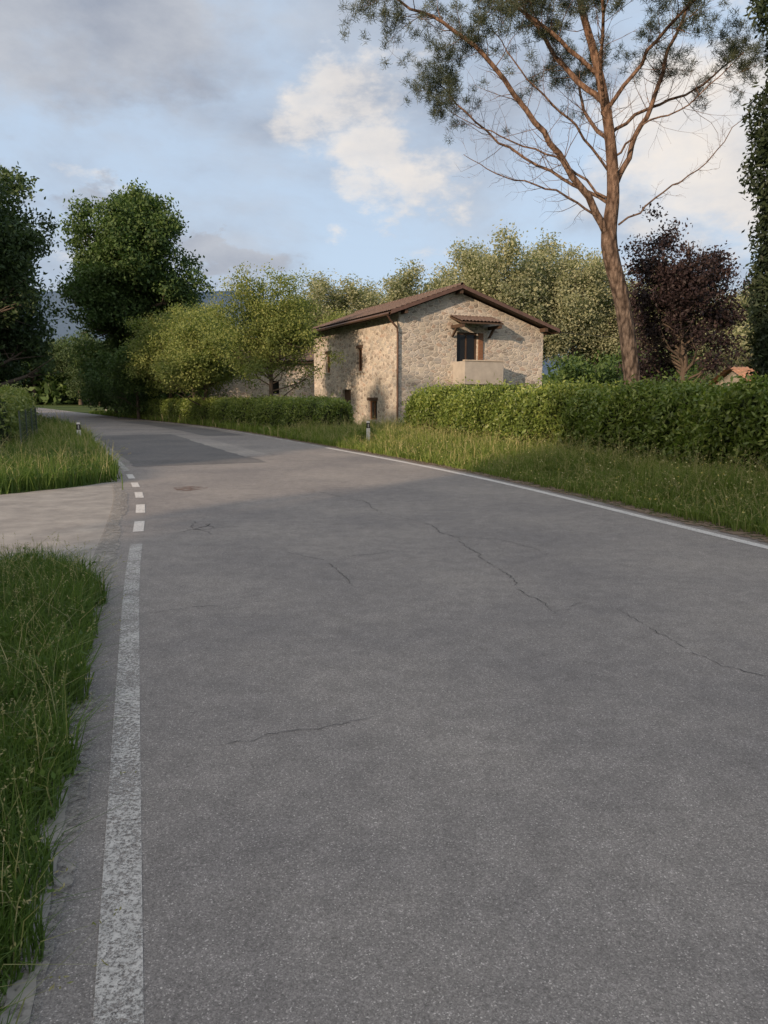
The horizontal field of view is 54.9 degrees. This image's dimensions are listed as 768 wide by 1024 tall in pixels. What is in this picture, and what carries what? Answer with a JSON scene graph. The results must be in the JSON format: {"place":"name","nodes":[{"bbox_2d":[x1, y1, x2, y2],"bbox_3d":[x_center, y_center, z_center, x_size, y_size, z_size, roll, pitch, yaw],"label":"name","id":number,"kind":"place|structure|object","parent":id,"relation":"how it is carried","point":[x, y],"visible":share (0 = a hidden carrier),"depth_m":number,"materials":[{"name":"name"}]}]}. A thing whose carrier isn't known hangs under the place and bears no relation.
{"place":"outdoors","nodes":[
{"label":"outdoors","id":0,"kind":"place"},
{"bbox_2d":[0,482,122,587],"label":"driveway","id":1,"kind":"structure","parent":0,"point":[66,515],"depth_m":9.64,"materials":[{"name":"concrete"}]},
{"bbox_2d":[209,346,313,398],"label":"stone barn","id":2,"kind":"structure","parent":0,"point":[239,389],"depth_m":51.71,"materials":[{"name":"beige stone"}]},
{"bbox_2d":[273,381,278,393],"bbox_3d":[-7.659,-8.750,51.914,0.700,0.900,0.020,1,9,7],"label":"window","id":3,"kind":"structure","parent":2,"relation":"in","point":[276,385],"depth_m":51.89,"materials":[{"name":"black glass"}]},
{"bbox_2d":[25,290,567,377],"bbox_3d":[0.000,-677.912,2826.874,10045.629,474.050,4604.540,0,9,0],"label":"hill","id":4,"kind":"structure","parent":0,"point":[61,328],"depth_m":2536.87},
{"bbox_2d":[0,401,767,1009],"bbox_3d":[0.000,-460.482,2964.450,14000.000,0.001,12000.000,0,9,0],"label":"ground","id":5,"kind":"structure","parent":0,"point":[74,407],"depth_m":14.38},
{"bbox_2d":[0,254,38,387],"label":"broadleaf tree","id":6,"kind":"object","parent":5,"relation":"on","point":[14,369],"visible":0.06,"depth_m":53.11,"materials":[{"name":"green plant"}]},
{"bbox_2d":[0,380,42,447],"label":"hedge","id":7,"kind":"object","parent":5,"relation":"on","point":[14,401],"visible":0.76,"depth_m":20.67,"materials":[{"name":"green plant"}]},
{"bbox_2d":[18,406,37,443],"bbox_3d":[-14.661,-3.820,30.835,0.396,1.250,26.430,-4,10,-24],"label":"wire fence","id":8,"kind":"object","parent":5,"relation":"on","point":[26,420],"visible":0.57,"depth_m":21.19,"materials":[{"name":"metal"}]},
{"bbox_2d":[0,161,68,386],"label":"broadleaf tree","id":9,"kind":"object","parent":5,"relation":"on","point":[20,244],"visible":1,"depth_m":43.98,"materials":[{"name":"green plant"}]},
{"bbox_2d":[14,338,56,402],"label":"broadleaf tree","id":10,"kind":"object","parent":5,"relation":"on","point":[31,379],"visible":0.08,"depth_m":147.12,"materials":[{"name":"green plant"}]},
{"bbox_2d":[36,409,74,424],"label":"grass","id":11,"kind":"structure","parent":5,"relation":"on","point":[48,418],"depth_m":37.90,"materials":[{"name":"green plant"}]},
{"bbox_2d":[0,415,112,453],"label":"grass","id":12,"kind":"structure","parent":5,"relation":"on","point":[54,431],"depth_m":20.88,"materials":[{"name":"green plant"}]},
{"bbox_2d":[0,475,127,1023],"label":"verge dust","id":13,"kind":"object","parent":5,"relation":"on","point":[68,880],"visible":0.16,"depth_m":2.89,"materials":[{"name":"grey gravel"}]},
{"bbox_2d":[0,431,130,494],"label":"grass","id":14,"kind":"structure","parent":5,"relation":"on","point":[21,470],"depth_m":13.93,"materials":[{"name":"green plant"}]},
{"bbox_2d":[0,532,133,710],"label":"grass","id":15,"kind":"structure","parent":5,"relation":"on","point":[44,599],"depth_m":4.84,"materials":[{"name":"green plant"}]},
{"bbox_2d":[0,624,136,1023],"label":"grass","id":16,"kind":"structure","parent":5,"relation":"on","point":[34,729],"depth_m":2.77,"materials":[{"name":"green plant"}]},
{"bbox_2d":[45,333,99,404],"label":"broadleaf tree","id":17,"kind":"object","parent":5,"relation":"on","point":[58,364],"visible":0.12,"depth_m":142.03,"materials":[{"name":"green plant"}]},
{"bbox_2d":[57,337,90,404],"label":"broadleaf tree","id":18,"kind":"object","parent":5,"relation":"on","point":[65,359],"visible":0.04,"depth_m":135.17,"materials":[{"name":"green plant"}]},
{"bbox_2d":[76,422,80,433],"bbox_3d":[-10.101,-2.485,24.512,0.140,0.960,0.120,-3,9,-17],"label":"delineator post","id":19,"kind":"object","parent":5,"relation":"on","point":[78,427],"visible":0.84,"depth_m":24.41,"materials":[{"name":"white plastic"}]},
{"bbox_2d":[65,328,104,395],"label":"broadleaf tree","id":20,"kind":"object","parent":5,"relation":"on","point":[87,338],"visible":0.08,"depth_m":127.35,"materials":[{"name":"green plant"}]},
{"bbox_2d":[68,333,129,412],"bbox_3d":[-22.895,-11.824,62.676,7.169,7.297,8.682,-2,9,-15],"label":"shrub","id":21,"kind":"object","parent":5,"relation":"on","point":[89,352],"visible":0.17,"depth_m":61.59,"materials":[{"name":"green plant"}]},
{"bbox_2d":[71,340,148,412],"bbox_3d":[-20.134,-10.507,57.372,6.213,6.324,7.524,8,12,42],"label":"shrub","id":22,"kind":"object","parent":5,"relation":"on","point":[96,388],"visible":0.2,"depth_m":56.66,"materials":[{"name":"green plant"}]},
{"bbox_2d":[45,177,215,393],"bbox_3d":[-21.346,-18.406,63.909,14.688,20.137,14.124,0,9,0],"label":"oak tree","id":23,"kind":"object","parent":5,"relation":"on","point":[121,267],"visible":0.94,"depth_m":60.31,"materials":[{"name":"green plant"}]},
{"bbox_2d":[130,307,176,397],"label":"willow tree","id":24,"kind":"object","parent":5,"relation":"on","point":[152,320],"visible":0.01,"depth_m":60.23,"materials":[{"name":"green plant"}]},
{"bbox_2d":[115,306,226,398],"bbox_3d":[-14.326,-10.059,50.210,7.606,7.616,6.415,-2,9,-15],"label":"willow tree","id":25,"kind":"object","parent":5,"relation":"on","point":[142,359],"visible":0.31,"depth_m":48.94,"materials":[{"name":"green plant"}]},
{"bbox_2d":[154,381,197,398],"bbox_3d":[-15.971,-10.921,57.716,5.902,7.006,6.997,2,9,10],"label":"shrub","id":26,"kind":"object","parent":5,"relation":"on","point":[180,393],"depth_m":58.15,"materials":[{"name":"green plant"}]},
{"bbox_2d":[145,297,236,397],"bbox_3d":[-12.056,-9.758,47.432,6.054,7.887,5.961,-1,9,-5],"label":"willow tree","id":27,"kind":"object","parent":5,"relation":"on","point":[177,313],"visible":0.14,"depth_m":46.42,"materials":[{"name":"green plant"}]},
{"bbox_2d":[89,408,307,439],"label":"grass","id":28,"kind":"structure","parent":5,"relation":"on","point":[262,429],"depth_m":37.81,"materials":[{"name":"green plant"}]},
{"bbox_2d":[177,299,237,394],"bbox_3d":[-14.238,-12.248,58.974,6.995,9.255,7.104,-1,9,-7],"label":"willow tree","id":29,"kind":"object","parent":5,"relation":"on","point":[199,312],"depth_m":57.67,"materials":[{"name":"green plant"}]},
{"bbox_2d":[150,305,266,405],"bbox_3d":[-10.486,-8.581,42.709,5.902,7.006,6.997,6,10,32],"label":"willow tree","id":30,"kind":"object","parent":5,"relation":"on","point":[197,366],"visible":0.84,"depth_m":41.55,"materials":[{"name":"green plant"}]},
{"bbox_2d":[125,392,356,428],"bbox_3d":[-10.635,-6.142,43.797,2.275,1.955,34.790,-5,10,-31],"label":"hedge","id":31,"kind":"object","parent":5,"relation":"on","point":[282,410],"visible":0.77,"depth_m":35.17,"materials":[{"name":"green plant"}]},
{"bbox_2d":[197,259,347,401],"bbox_3d":[-5.650,-8.376,37.266,6.265,8.290,6.363,8,12,41],"label":"willow tree","id":32,"kind":"object","parent":5,"relation":"on","point":[273,329],"visible":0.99,"depth_m":36.44,"materials":[{"name":"green plant"}]},
{"bbox_2d":[277,290,332,326],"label":"poplar tree","id":33,"kind":"object","parent":5,"relation":"on","point":[309,303],"visible":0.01,"depth_m":71.57,"materials":[{"name":"green plant"}]},
{"bbox_2d":[294,268,357,324],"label":"poplar tree","id":34,"kind":"object","parent":5,"relation":"on","point":[322,286],"visible":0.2,"depth_m":68.79,"materials":[{"name":"green plant"}]},
{"bbox_2d":[307,305,352,343],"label":"willow tree","id":35,"kind":"object","parent":5,"relation":"on","point":[332,318],"visible":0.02,"depth_m":58.92,"materials":[{"name":"green plant"}]},
{"bbox_2d":[330,272,386,316],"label":"poplar tree","id":36,"kind":"object","parent":5,"relation":"on","point":[353,293],"visible":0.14,"depth_m":69.84,"materials":[{"name":"green plant"}]},
{"bbox_2d":[14,361,713,404],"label":"woodland","id":37,"kind":"object","parent":5,"relation":"on","point":[59,389],"visible":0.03,"depth_m":147.21,"materials":[{"name":"green plant"}]},
{"bbox_2d":[348,276,386,305],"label":"poplar tree","id":38,"kind":"object","parent":5,"relation":"on","point":[370,288],"visible":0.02,"depth_m":82.48,"materials":[{"name":"green plant"}]},
{"bbox_2d":[366,421,369,439],"bbox_3d":[-0.561,-2.685,25.796,0.140,0.960,0.120,-3,9,-17],"label":"delineator post","id":39,"kind":"object","parent":5,"relation":"on","point":[368,426],"visible":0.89,"depth_m":25.72,"materials":[{"name":"white plastic"}]},
{"bbox_2d":[360,257,441,308],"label":"poplar tree","id":40,"kind":"object","parent":5,"relation":"on","point":[403,287],"visible":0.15,"depth_m":68.61,"materials":[{"name":"green plant"}]},
{"bbox_2d":[311,282,560,424],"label":"stone house","id":41,"kind":"structure","parent":5,"relation":"on","point":[394,350],"depth_m":36.95,"materials":[{"name":"stone"}]},
{"bbox_2d":[324,351,330,374],"bbox_3d":[-3.259,-8.845,43.857,0.260,1.350,0.940,-4,10,-25],"label":"window","id":42,"kind":"structure","parent":41,"relation":"in","point":[326,352],"depth_m":44.03,"materials":[{"name":"orange wood"}]},
{"bbox_2d":[345,390,350,402],"bbox_3d":[-1.946,-5.888,41.699,0.050,1.970,1.260,-4,10,-25],"label":"door","id":43,"kind":"structure","parent":41,"relation":"in","point":[347,392],"depth_m":41.74,"materials":[{"name":"brown wood"}]},
{"bbox_2d":[355,345,362,372],"bbox_3d":[-1.242,-8.175,39.553,0.260,1.450,0.940,-4,10,-25],"label":"window","id":44,"kind":"structure","parent":41,"relation":"in","point":[359,346],"depth_m":39.74,"materials":[{"name":"orange wood"}]},
{"bbox_2d":[367,397,377,421],"bbox_3d":[-0.528,-5.328,38.435,0.260,1.230,1.340,-4,10,-25],"label":"window","id":45,"kind":"structure","parent":41,"relation":"in","point":[373,404],"depth_m":38.61,"materials":[{"name":"orange wood"}]},
{"bbox_2d":[457,332,475,361],"bbox_3d":[4.073,-7.772,36.989,1.190,2.325,0.080,-4,10,-25],"label":"door","id":46,"kind":"structure","parent":41,"relation":"in","point":[466,342],"depth_m":36.91,"materials":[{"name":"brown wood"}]},
{"bbox_2d":[558,332,746,337],"bbox_3d":[16.450,-9.702,40.084,15.573,0.799,0.024,-2,9,-14],"label":"overhead cable","id":47,"kind":"object","parent":41,"relation":"attached to","point":[605,336],"visible":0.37,"depth_m":38.74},
{"bbox_2d":[412,265,460,294],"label":"poplar tree","id":48,"kind":"object","parent":5,"relation":"on","point":[441,277],"visible":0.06,"depth_m":72.01,"materials":[{"name":"green plant"}]},
{"bbox_2d":[268,410,608,470],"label":"grass","id":49,"kind":"structure","parent":5,"relation":"on","point":[390,438],"depth_m":20.32,"materials":[{"name":"green plant"}]},
{"bbox_2d":[429,236,510,296],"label":"poplar tree","id":50,"kind":"object","parent":5,"relation":"on","point":[466,258],"visible":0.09,"depth_m":67.12,"materials":[{"name":"green plant"}]},
{"bbox_2d":[443,240,503,283],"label":"poplar tree","id":51,"kind":"object","parent":5,"relation":"on","point":[482,245],"visible":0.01,"depth_m":78.85,"materials":[{"name":"green plant"}]},
{"bbox_2d":[461,219,559,355],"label":"poplar tree","id":52,"kind":"object","parent":5,"relation":"on","point":[522,287],"visible":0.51,"depth_m":65.48,"materials":[{"name":"green plant"}]},
{"bbox_2d":[507,249,569,366],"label":"poplar tree","id":53,"kind":"object","parent":5,"relation":"on","point":[559,255],"visible":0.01,"depth_m":79.72,"materials":[{"name":"green plant"}]},
{"bbox_2d":[506,228,587,358],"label":"poplar tree","id":54,"kind":"object","parent":5,"relation":"on","point":[548,258],"visible":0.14,"depth_m":68.78,"materials":[{"name":"green plant"}]},
{"bbox_2d":[337,0,767,388],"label":"pine tree","id":55,"kind":"object","parent":5,"relation":"on","point":[608,221],"visible":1,"depth_m":19.60,"materials":[{"name":"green plant"}]},
{"bbox_2d":[536,243,618,362],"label":"poplar tree","id":56,"kind":"object","parent":5,"relation":"on","point":[578,307],"visible":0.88,"depth_m":67.66,"materials":[{"name":"green plant"}]},
{"bbox_2d":[542,346,623,385],"bbox_3d":[9.188,-5.441,32.438,4.920,4.000,5.761,4,10,22],"label":"shrub","id":57,"kind":"object","parent":5,"relation":"on","point":[575,369],"visible":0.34,"depth_m":31.72,"materials":[{"name":"green plant"}]},
{"bbox_2d":[399,368,767,477],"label":"hedge","id":58,"kind":"object","parent":5,"relation":"on","point":[681,416],"visible":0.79,"depth_m":15.35,"materials":[{"name":"green plant"}]},
{"bbox_2d":[552,264,617,368],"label":"poplar tree","id":59,"kind":"object","parent":5,"relation":"on","point":[604,314],"depth_m":80.91,"materials":[{"name":"green plant"}]},
{"bbox_2d":[559,248,632,366],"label":"poplar tree","id":60,"kind":"object","parent":5,"relation":"on","point":[611,317],"visible":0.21,"depth_m":70.47,"materials":[{"name":"green plant"}]},
{"bbox_2d":[467,431,767,537],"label":"grass","id":61,"kind":"structure","parent":5,"relation":"on","point":[737,499],"depth_m":11.75,"materials":[{"name":"green plant"}]},
{"bbox_2d":[602,254,671,356],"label":"poplar tree","id":62,"kind":"object","parent":5,"relation":"on","point":[615,347],"visible":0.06,"depth_m":67.54,"materials":[{"name":"green plant"}]},
{"bbox_2d":[590,343,708,383],"bbox_3d":[12.355,-5.701,33.463,6.049,4.200,5.166,0,9,-2],"label":"shrub","id":63,"kind":"object","parent":5,"relation":"on","point":[695,371],"visible":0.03,"depth_m":32.13,"materials":[{"name":"green plant"}]},
{"bbox_2d":[608,202,751,386],"bbox_3d":[9.604,-5.896,23.574,4.515,7.607,4.876,6,11,35],"label":"plum tree","id":64,"kind":"object","parent":5,"relation":"on","point":[688,286],"visible":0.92,"depth_m":22.74,"materials":[{"name":"purple plant"}]},
{"bbox_2d":[641,322,741,383],"bbox_3d":[19.554,-9.220,47.961,6.974,6.661,6.793,0,9,0],"label":"olive tree","id":65,"kind":"object","parent":5,"relation":"on","point":[709,375],"visible":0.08,"depth_m":46.41,"materials":[{"name":"green plant"}]},
{"bbox_2d":[694,289,752,373],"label":"poplar tree","id":66,"kind":"object","parent":5,"relation":"on","point":[740,301],"visible":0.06,"depth_m":66.72,"materials":[{"name":"green plant"}]},
{"bbox_2d":[708,367,753,386],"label":"cottage","id":67,"kind":"structure","parent":5,"relation":"on","point":[736,371],"depth_m":40.92,"materials":[{"name":"paint"}]},
{"bbox_2d":[710,310,757,378],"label":"olive tree","id":68,"kind":"object","parent":5,"relation":"on","point":[742,343],"visible":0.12,"depth_m":48.19,"materials":[{"name":"green plant"}]},
{"bbox_2d":[732,286,765,365],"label":"poplar tree","id":69,"kind":"object","parent":5,"relation":"on","point":[745,287],"depth_m":69.86,"materials":[{"name":"green plant"}]},
{"bbox_2d":[737,0,767,382],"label":"cypress tree","id":70,"kind":"object","parent":5,"relation":"on","point":[757,317],"visible":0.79,"depth_m":17.45,"materials":[{"name":"green plant"}]},
{"bbox_2d":[0,0,767,354],"label":"sky","id":71,"kind":"structure","parent":0,"point":[278,137],"materials":[{"name":"blue"}]},
{"bbox_2d":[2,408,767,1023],"bbox_3d":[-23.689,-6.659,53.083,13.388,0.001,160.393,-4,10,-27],"label":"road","id":72,"kind":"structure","parent":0,"point":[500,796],"depth_m":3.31,"materials":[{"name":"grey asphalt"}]},
{"bbox_2d":[0,703,76,1023],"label":"road edging","id":73,"kind":"object","parent":72,"relation":"on","point":[13,991],"visible":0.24,"depth_m":2.08,"materials":[{"name":"concrete"}]},
{"bbox_2d":[118,421,239,435],"bbox_3d":[-11.359,-4.563,39.619,2.033,0.001,20.920,-5,10,-29],"label":"road patch","id":74,"kind":"object","parent":72,"relation":"on","point":[201,431],"visible":0.98,"depth_m":36.38,"materials":[{"name":"grey asphalt"}]},
{"bbox_2d":[95,434,264,466],"bbox_3d":[-7.414,-2.187,24.377,3.228,0.001,15.131,-4,10,-24],"label":"road patch","id":75,"kind":"object","parent":72,"relation":"on","point":[152,450],"visible":0.94,"depth_m":21.77,"materials":[{"name":"grey asphalt"}]},
{"bbox_2d":[174,486,207,490],"bbox_3d":[-3.454,-0.416,13.004,0.577,0.001,0.625,4,10,26],"label":"road stain","id":76,"kind":"object","parent":72,"relation":"on","point":[187,490],"visible":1,"depth_m":12.98,"materials":[{"name":"grey asphalt"}]},
{"bbox_2d":[190,439,272,456],"bbox_3d":[-5.191,-2.136,24.041,0.912,0.001,8.812,-4,10,-24],"label":"road patch","id":77,"kind":"object","parent":72,"relation":"on","point":[241,451],"visible":1,"depth_m":23.02,"materials":[{"name":"grey asphalt"}]},
{"bbox_2d":[52,409,767,1023],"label":"road marking","id":78,"kind":"object","parent":72,"relation":"on","point":[136,951],"visible":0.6,"depth_m":2.69,"materials":[{"name":"paint"}]},
{"bbox_2d":[154,456,764,745],"bbox_3d":[-1.807,-0.215,11.717,5.002,0.001,18.378,-2,9,-15],"label":"road crack","id":79,"kind":"object","parent":72,"relation":"on","point":[392,550],"visible":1,"depth_m":6.10,"materials":[{"name":"black asphalt"}]},
{"bbox_2d":[115,416,767,542],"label":"verge soil","id":80,"kind":"structure","parent":0,"point":[633,508],"depth_m":11.23,"materials":[{"name":"brown soil"}]},
{"bbox_2d":[98,342,168,418],"bbox_3d":[-17.702,-9.315,52.867,5.257,5.351,6.366,-4,10,-23],"label":"shrub","id":81,"kind":"object","parent":80,"relation":"on","point":[123,389],"visible":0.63,"depth_m":51.73,"materials":[{"name":"green plant"}]}
]}

